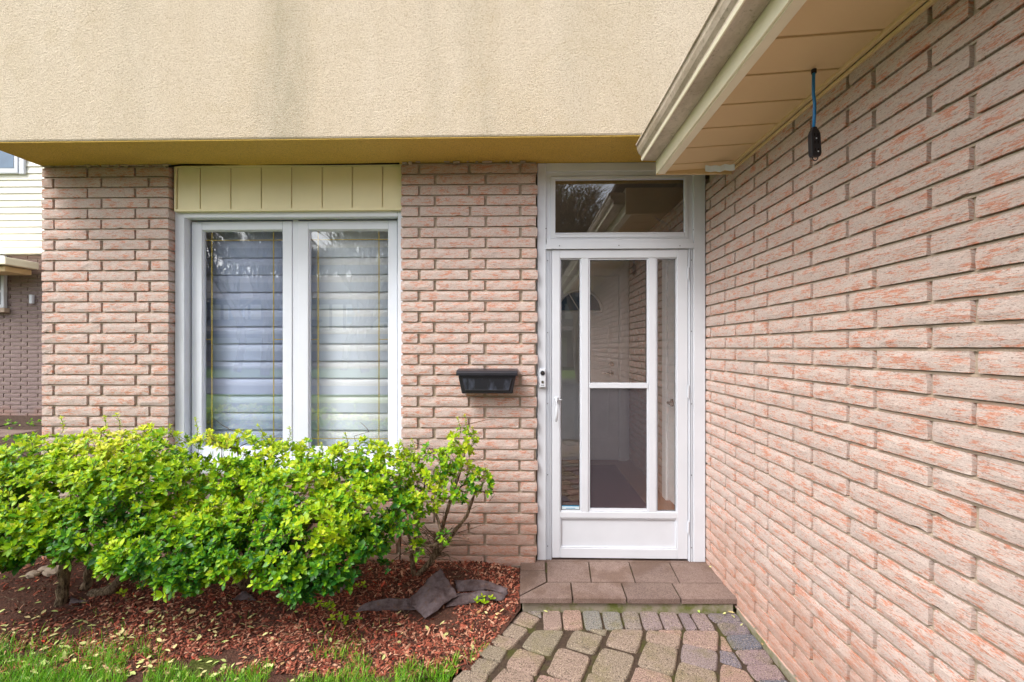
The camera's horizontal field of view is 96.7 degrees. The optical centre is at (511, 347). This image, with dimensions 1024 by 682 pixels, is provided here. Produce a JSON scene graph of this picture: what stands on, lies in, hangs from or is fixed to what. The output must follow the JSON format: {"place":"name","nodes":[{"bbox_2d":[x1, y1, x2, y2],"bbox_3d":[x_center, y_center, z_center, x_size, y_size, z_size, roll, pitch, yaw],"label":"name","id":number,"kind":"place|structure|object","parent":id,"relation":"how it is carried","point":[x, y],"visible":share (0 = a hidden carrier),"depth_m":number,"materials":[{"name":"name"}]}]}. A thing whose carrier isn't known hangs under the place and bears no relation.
{"place":"outdoors","nodes":[
{"label":"outdoors","id":0,"kind":"place"},
{"bbox_2d":[0,415,44,556],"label":"side yard","id":1,"kind":"structure","parent":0,"point":[23,419],"depth_m":7.21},
{"bbox_2d":[0,429,35,436],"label":"stone border","id":2,"kind":"object","parent":1,"relation":"on","point":[4,432],"visible":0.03,"depth_m":6.73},
{"bbox_2d":[3,419,39,429],"bbox_3d":[-7.769,1.180,7.084,0.428,0.147,0.623,0,0,39],"label":"ground plant","id":3,"kind":"object","parent":1,"relation":"on","point":[5,424],"visible":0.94,"depth_m":7.09,"materials":[{"name":"green plant"}]},
{"bbox_2d":[0,151,44,414],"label":"neighbour house","id":4,"kind":"structure","parent":1,"relation":"on","point":[21,292],"depth_m":8.06,"materials":[{"name":"white"}]},
{"bbox_2d":[0,256,6,307],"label":"window","id":5,"kind":"structure","parent":4,"relation":"in","point":[3,278],"depth_m":8.00,"materials":[{"name":"white metal"}]},
{"bbox_2d":[0,151,18,173],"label":"window","id":6,"kind":"structure","parent":4,"relation":"in","point":[9,164],"depth_m":7.94,"materials":[{"name":"white metal"}]},
{"bbox_2d":[0,603,494,681],"bbox_3d":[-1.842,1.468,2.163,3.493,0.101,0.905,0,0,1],"label":"grass","id":7,"kind":"structure","parent":0,"point":[75,678],"depth_m":2.10,"materials":[{"name":"green plant"}]},
{"bbox_2d":[562,465,645,507],"bbox_3d":[0.708,1.272,4.185,0.780,0.013,1.500,0,0,1],"label":"door mat","id":8,"kind":"object","parent":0,"point":[611,486],"depth_m":4.07,"materials":[{"name":"grey"}]},
{"bbox_2d":[452,609,789,681],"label":"paved path","id":9,"kind":"structure","parent":0,"point":[657,662],"depth_m":2.25,"materials":[{"name":"beige stone"}]},
{"label":"ground","id":10,"kind":"structure","parent":0,"visible":0},
{"bbox_2d":[0,556,520,681],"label":"bark mulch","id":11,"kind":"object","parent":10,"relation":"on","point":[405,651],"visible":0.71,"depth_m":2.41,"materials":[{"name":"brown wood"}]},
{"bbox_2d":[25,570,41,578],"bbox_3d":[-3.007,1.422,2.859,0.084,0.047,0.066,0,0,1],"label":"stone","id":12,"kind":"object","parent":11,"relation":"on","point":[33,573],"visible":1,"depth_m":2.84,"materials":[{"name":"beige stone"}]},
{"bbox_2d":[37,565,47,571],"bbox_3d":[-2.989,1.419,2.911,0.077,0.048,0.069,0,0,27],"label":"stone","id":13,"kind":"object","parent":11,"relation":"on","point":[42,568],"visible":0.43,"depth_m":2.89,"materials":[{"name":"beige stone"}]},
{"bbox_2d":[42,565,58,576],"bbox_3d":[-2.902,1.414,2.885,0.122,0.064,0.094,0,0,1],"label":"stone","id":14,"kind":"object","parent":11,"relation":"on","point":[48,572],"visible":0.52,"depth_m":2.85,"materials":[{"name":"beige stone"}]},
{"bbox_2d":[68,596,87,604],"bbox_3d":[-2.488,1.447,2.620,0.100,0.045,0.021,0,0,-16],"label":"garden fabric","id":15,"kind":"object","parent":11,"relation":"on","point":[73,600],"visible":1,"depth_m":2.61,"materials":[{"name":"grey fabric"}]},
{"bbox_2d":[0,412,237,617],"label":"shrub","id":16,"kind":"object","parent":11,"relation":"on","point":[126,545],"visible":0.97,"depth_m":2.34,"materials":[{"name":"green plant"}]},
{"bbox_2d":[115,588,127,600],"bbox_3d":[-2.239,1.429,2.616,0.056,0.091,0.056,0,0,40],"label":"seedling","id":17,"kind":"object","parent":11,"relation":"on","point":[121,590],"visible":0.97,"depth_m":2.62,"materials":[{"name":"green plant"}]},
{"bbox_2d":[232,591,256,600],"bbox_3d":[-1.545,1.446,2.655,0.148,0.028,0.064,0,0,1],"label":"garden fabric","id":18,"kind":"object","parent":11,"relation":"on","point":[244,595],"visible":0.99,"depth_m":2.64,"materials":[{"name":"grey fabric"}]},
{"bbox_2d":[0,561,515,664],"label":"twigs","id":19,"kind":"object","parent":11,"relation":"on","point":[221,623],"visible":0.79,"depth_m":2.44,"materials":[{"name":"brown plant"}]},
{"bbox_2d":[277,593,290,606],"bbox_3d":[-1.279,1.440,2.596,0.095,0.086,0.071,0,0,-7],"label":"seedling","id":20,"kind":"object","parent":11,"relation":"on","point":[281,598],"visible":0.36,"depth_m":2.58,"materials":[{"name":"green plant"}]},
{"bbox_2d":[180,420,419,609],"bbox_3d":[-1.209,0.934,2.474,1.406,1.073,0.742,0,0,9],"label":"shrub","id":21,"kind":"object","parent":11,"relation":"on","point":[287,523],"visible":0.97,"depth_m":2.33,"materials":[{"name":"green plant"}]},
{"bbox_2d":[270,574,361,592],"bbox_3d":[-1.285,1.415,2.787,0.722,0.064,0.130,0,0,8],"label":"garden fabric","id":22,"kind":"object","parent":11,"relation":"on","point":[344,586],"visible":0.03,"depth_m":2.72,"materials":[{"name":"grey fabric"}]},
{"bbox_2d":[315,600,335,611],"bbox_3d":[-1.045,1.453,2.554,0.126,0.071,0.055,0,0,1],"label":"seedling","id":23,"kind":"object","parent":11,"relation":"on","point":[327,604],"visible":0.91,"depth_m":2.56,"materials":[{"name":"green plant"}]},
{"bbox_2d":[327,611,362,624],"bbox_3d":[-0.898,1.461,2.454,0.199,0.077,0.060,0,0,1],"label":"seedling","id":24,"kind":"object","parent":11,"relation":"on","point":[345,618],"visible":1,"depth_m":2.45,"materials":[{"name":"green plant"}]},
{"bbox_2d":[355,581,366,591],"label":"seedling","id":25,"kind":"object","parent":11,"relation":"on","point":[363,583],"visible":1,"depth_m":2.70,"materials":[{"name":"green plant"}]},
{"bbox_2d":[0,559,762,681],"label":"fallen leaves","id":26,"kind":"object","parent":11,"relation":"on","point":[188,610],"visible":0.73,"depth_m":2.36,"materials":[{"name":"green plant"}]},
{"bbox_2d":[355,598,415,611],"bbox_3d":[-0.695,1.446,2.579,0.367,0.048,0.090,0,0,-4],"label":"garden fabric","id":27,"kind":"object","parent":11,"relation":"on","point":[392,604],"visible":0.88,"depth_m":2.55,"materials":[{"name":"grey fabric"}]},
{"bbox_2d":[352,414,495,586],"bbox_3d":[-0.467,0.912,2.585,0.748,1.071,0.606,0,0,1],"label":"shrub","id":28,"kind":"object","parent":11,"relation":"on","point":[452,469],"visible":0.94,"depth_m":2.55,"materials":[{"name":"green plant"}]},
{"bbox_2d":[407,569,457,617],"bbox_3d":[-0.468,1.408,2.606,0.261,0.135,0.202,0,0,-39],"label":"garden fabric","id":29,"kind":"object","parent":11,"relation":"on","point":[435,593],"visible":1,"depth_m":2.59,"materials":[{"name":"grey fabric"}]},
{"bbox_2d":[446,590,506,606],"bbox_3d":[-0.200,1.434,2.634,0.358,0.056,0.101,0,0,-7],"label":"garden fabric","id":30,"kind":"object","parent":11,"relation":"on","point":[463,598],"visible":0.86,"depth_m":2.61,"materials":[{"name":"grey fabric"}]},
{"bbox_2d":[455,579,508,593],"bbox_3d":[-0.189,1.423,2.729,0.338,0.061,0.105,0,0,1],"label":"garden fabric","id":31,"kind":"object","parent":11,"relation":"on","point":[473,585],"visible":0.99,"depth_m":2.70,"materials":[{"name":"grey fabric"}]},
{"bbox_2d":[473,593,495,604],"bbox_3d":[-0.157,1.436,2.579,0.091,0.066,0.106,0,0,43],"label":"seedling","id":32,"kind":"object","parent":11,"relation":"on","point":[482,600],"visible":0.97,"depth_m":2.58,"materials":[{"name":"green plant"}]},
{"bbox_2d":[0,0,1023,681],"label":"house","id":33,"kind":"structure","parent":10,"relation":"on","point":[782,390],"depth_m":2.68,"materials":[{"name":"brick"}]},
{"bbox_2d":[198,220,301,445],"bbox_3d":[-1.872,-0.091,3.264,0.767,1.850,0.020,0,0,1],"label":"window blind","id":34,"kind":"object","parent":33,"relation":"attached to","point":[243,335],"depth_m":3.26,"materials":[{"name":"white plastic"}]},
{"bbox_2d":[175,211,402,474],"bbox_3d":[-1.519,-0.045,3.111,1.568,1.778,0.160,0,0,1],"label":"window","id":35,"kind":"structure","parent":33,"relation":"in","point":[190,237],"depth_m":3.15,"materials":[{"name":"white plastic"}]},
{"bbox_2d":[302,219,397,445],"bbox_3d":[-1.132,-0.091,3.246,0.752,1.850,0.020,0,0,1],"label":"window blind","id":36,"kind":"object","parent":33,"relation":"attached to","point":[348,337],"depth_m":3.24,"materials":[{"name":"white plastic"}]},
{"bbox_2d":[456,368,517,393],"bbox_3d":[-0.158,0.216,2.944,0.390,0.161,0.129,0,0,1],"label":"mailbox","id":37,"kind":"object","parent":33,"relation":"attached to","point":[489,380],"visible":1,"depth_m":2.90,"materials":[{"name":"black metal"}]},
{"bbox_2d":[539,369,545,386],"bbox_3d":[0.202,0.201,3.014,0.042,0.123,0.024,0,0,1],"label":"doorbell","id":38,"kind":"object","parent":33,"relation":"attached to","point":[542,377],"visible":1,"depth_m":3.01,"materials":[{"name":"white plastic"}]},
{"bbox_2d":[536,268,626,460],"bbox_3d":[0.770,0.190,5.155,1.060,2.180,0.093,0,0,1],"label":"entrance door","id":39,"kind":"structure","parent":33,"relation":"in","point":[608,286],"depth_m":5.17,"materials":[{"name":"grey glass"}]},
{"bbox_2d":[552,249,688,558],"bbox_3d":[0.718,0.373,3.007,0.902,2.049,0.090,0,0,1],"label":"storm door","id":40,"kind":"structure","parent":33,"relation":"in","point":[649,532],"depth_m":3.02,"materials":[{"name":"white metal"}]},
{"bbox_2d":[562,505,578,508],"bbox_3d":[0.394,1.073,3.042,0.132,0.037,0.003,0,0,1],"label":"window sticker","id":41,"kind":"object","parent":40,"relation":"attached to","point":[570,507],"depth_m":3.04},
{"bbox_2d":[662,260,674,504],"bbox_3d":[1.328,0.253,3.492,0.168,2.055,0.845,0,0,1],"label":"door","id":42,"kind":"structure","parent":33,"relation":"in","point":[668,266],"depth_m":3.79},
{"bbox_2d":[808,68,821,160],"bbox_3d":[1.113,-0.855,1.674,0.038,0.338,0.026,0,0,1],"label":"extension cord","id":43,"kind":"object","parent":33,"relation":"hanging from","point":[814,143],"visible":1,"depth_m":1.67,"materials":[{"name":"black plastic"}]},
{"bbox_2d":[520,559,736,613],"bbox_3d":[0.676,1.480,2.808,1.253,0.131,0.506,0,0,1],"label":"front step","id":44,"kind":"object","parent":10,"relation":"on","point":[637,587],"visible":0.94,"depth_m":2.68,"materials":[{"name":"concrete"}]}
]}

